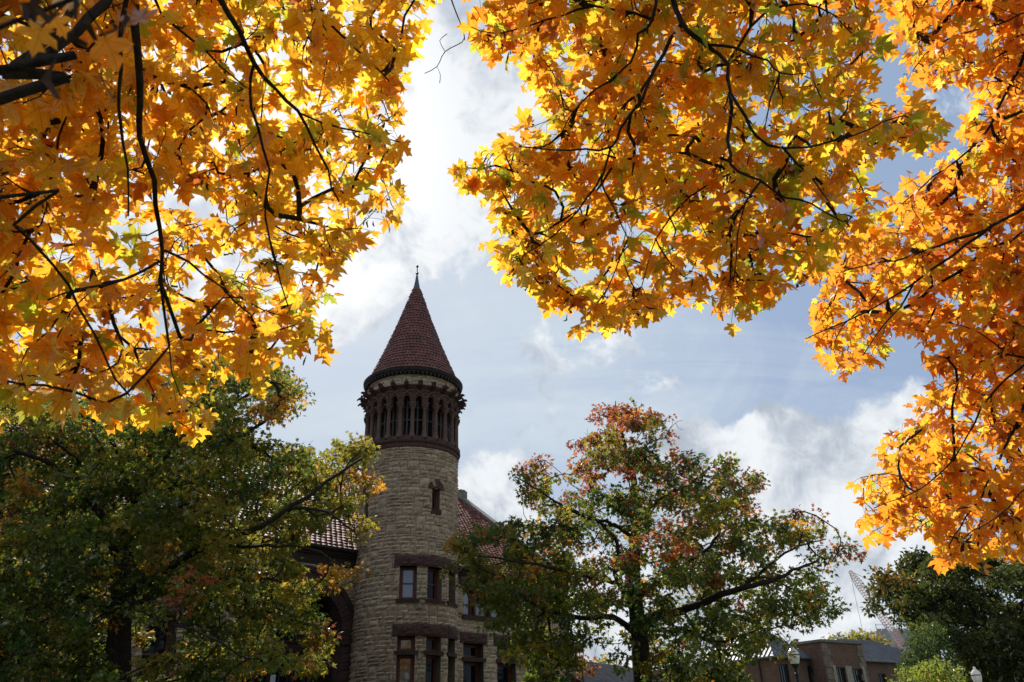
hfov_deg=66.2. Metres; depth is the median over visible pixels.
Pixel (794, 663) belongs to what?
street lamp
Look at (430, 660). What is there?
window
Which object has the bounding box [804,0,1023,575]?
maple tree
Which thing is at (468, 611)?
window
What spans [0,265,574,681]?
stone hall
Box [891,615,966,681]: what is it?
evergreen tree
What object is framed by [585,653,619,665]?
tree
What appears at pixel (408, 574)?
window
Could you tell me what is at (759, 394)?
sky
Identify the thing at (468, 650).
window
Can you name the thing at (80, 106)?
maple tree
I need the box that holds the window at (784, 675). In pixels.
[778,664,789,681]
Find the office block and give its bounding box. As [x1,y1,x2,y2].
[862,624,935,653]
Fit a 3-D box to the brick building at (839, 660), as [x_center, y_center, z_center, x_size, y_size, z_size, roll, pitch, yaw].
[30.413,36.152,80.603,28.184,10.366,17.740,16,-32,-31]
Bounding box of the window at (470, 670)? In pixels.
[463,662,477,681]
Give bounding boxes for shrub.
[885,655,968,681]
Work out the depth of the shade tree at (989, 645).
46.42 m
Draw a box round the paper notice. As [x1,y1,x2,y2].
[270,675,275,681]
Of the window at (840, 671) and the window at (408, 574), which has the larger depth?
the window at (840, 671)
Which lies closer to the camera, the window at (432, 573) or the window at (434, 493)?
the window at (432, 573)
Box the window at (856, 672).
[852,669,862,681]
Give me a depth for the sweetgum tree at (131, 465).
18.99 m
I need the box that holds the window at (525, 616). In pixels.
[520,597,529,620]
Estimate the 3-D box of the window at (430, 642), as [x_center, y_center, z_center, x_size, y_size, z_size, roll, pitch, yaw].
[-3.796,13.953,36.059,0.592,0.610,0.525,-2,-27,0]
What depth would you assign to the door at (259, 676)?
36.22 m
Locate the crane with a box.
[848,570,909,651]
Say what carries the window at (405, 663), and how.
in the stone hall
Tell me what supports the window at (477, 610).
in the stone hall
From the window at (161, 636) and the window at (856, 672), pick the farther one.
the window at (856, 672)
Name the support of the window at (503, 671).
in the stone hall
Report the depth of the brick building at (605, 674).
51.79 m
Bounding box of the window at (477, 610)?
[476,592,486,616]
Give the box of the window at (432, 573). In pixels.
[427,568,436,599]
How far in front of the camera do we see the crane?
226.83 m
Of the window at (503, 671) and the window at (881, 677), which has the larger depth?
the window at (881, 677)
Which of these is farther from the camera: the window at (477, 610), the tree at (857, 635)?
the tree at (857, 635)
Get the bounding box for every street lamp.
[787,646,799,681]
[971,667,981,681]
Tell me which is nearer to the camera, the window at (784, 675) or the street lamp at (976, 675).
the street lamp at (976, 675)
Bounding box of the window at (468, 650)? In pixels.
[463,644,477,657]
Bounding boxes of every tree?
[0,0,464,447]
[0,348,386,681]
[439,396,866,681]
[447,0,953,342]
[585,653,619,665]
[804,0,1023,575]
[821,628,892,644]
[860,545,1023,681]
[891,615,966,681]
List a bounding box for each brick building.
[565,662,660,681]
[652,630,914,681]
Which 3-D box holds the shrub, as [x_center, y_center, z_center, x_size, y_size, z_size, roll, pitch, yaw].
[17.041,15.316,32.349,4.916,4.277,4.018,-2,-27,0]
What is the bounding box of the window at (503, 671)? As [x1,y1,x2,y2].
[497,664,510,681]
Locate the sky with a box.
[0,0,1023,672]
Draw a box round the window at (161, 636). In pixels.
[138,616,173,681]
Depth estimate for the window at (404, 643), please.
35.66 m
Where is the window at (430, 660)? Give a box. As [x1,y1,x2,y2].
[426,656,435,681]
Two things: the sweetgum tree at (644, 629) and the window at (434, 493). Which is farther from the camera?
the window at (434, 493)
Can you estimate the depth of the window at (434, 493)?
39.10 m
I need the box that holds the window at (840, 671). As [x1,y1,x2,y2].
[836,667,845,681]
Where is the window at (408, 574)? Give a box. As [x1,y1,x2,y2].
[400,567,415,598]
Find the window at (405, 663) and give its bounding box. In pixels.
[397,656,412,681]
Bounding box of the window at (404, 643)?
[398,637,413,650]
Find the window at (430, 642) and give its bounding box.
[426,637,435,650]
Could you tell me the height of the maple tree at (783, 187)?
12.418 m
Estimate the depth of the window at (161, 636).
32.03 m
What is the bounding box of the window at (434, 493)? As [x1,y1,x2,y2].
[432,490,436,508]
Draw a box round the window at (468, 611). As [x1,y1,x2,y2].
[463,589,471,614]
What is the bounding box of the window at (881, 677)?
[877,674,885,681]
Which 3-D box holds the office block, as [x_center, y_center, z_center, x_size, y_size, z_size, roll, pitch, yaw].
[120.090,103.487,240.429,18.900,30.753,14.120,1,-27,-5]
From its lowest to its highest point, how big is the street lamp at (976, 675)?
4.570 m

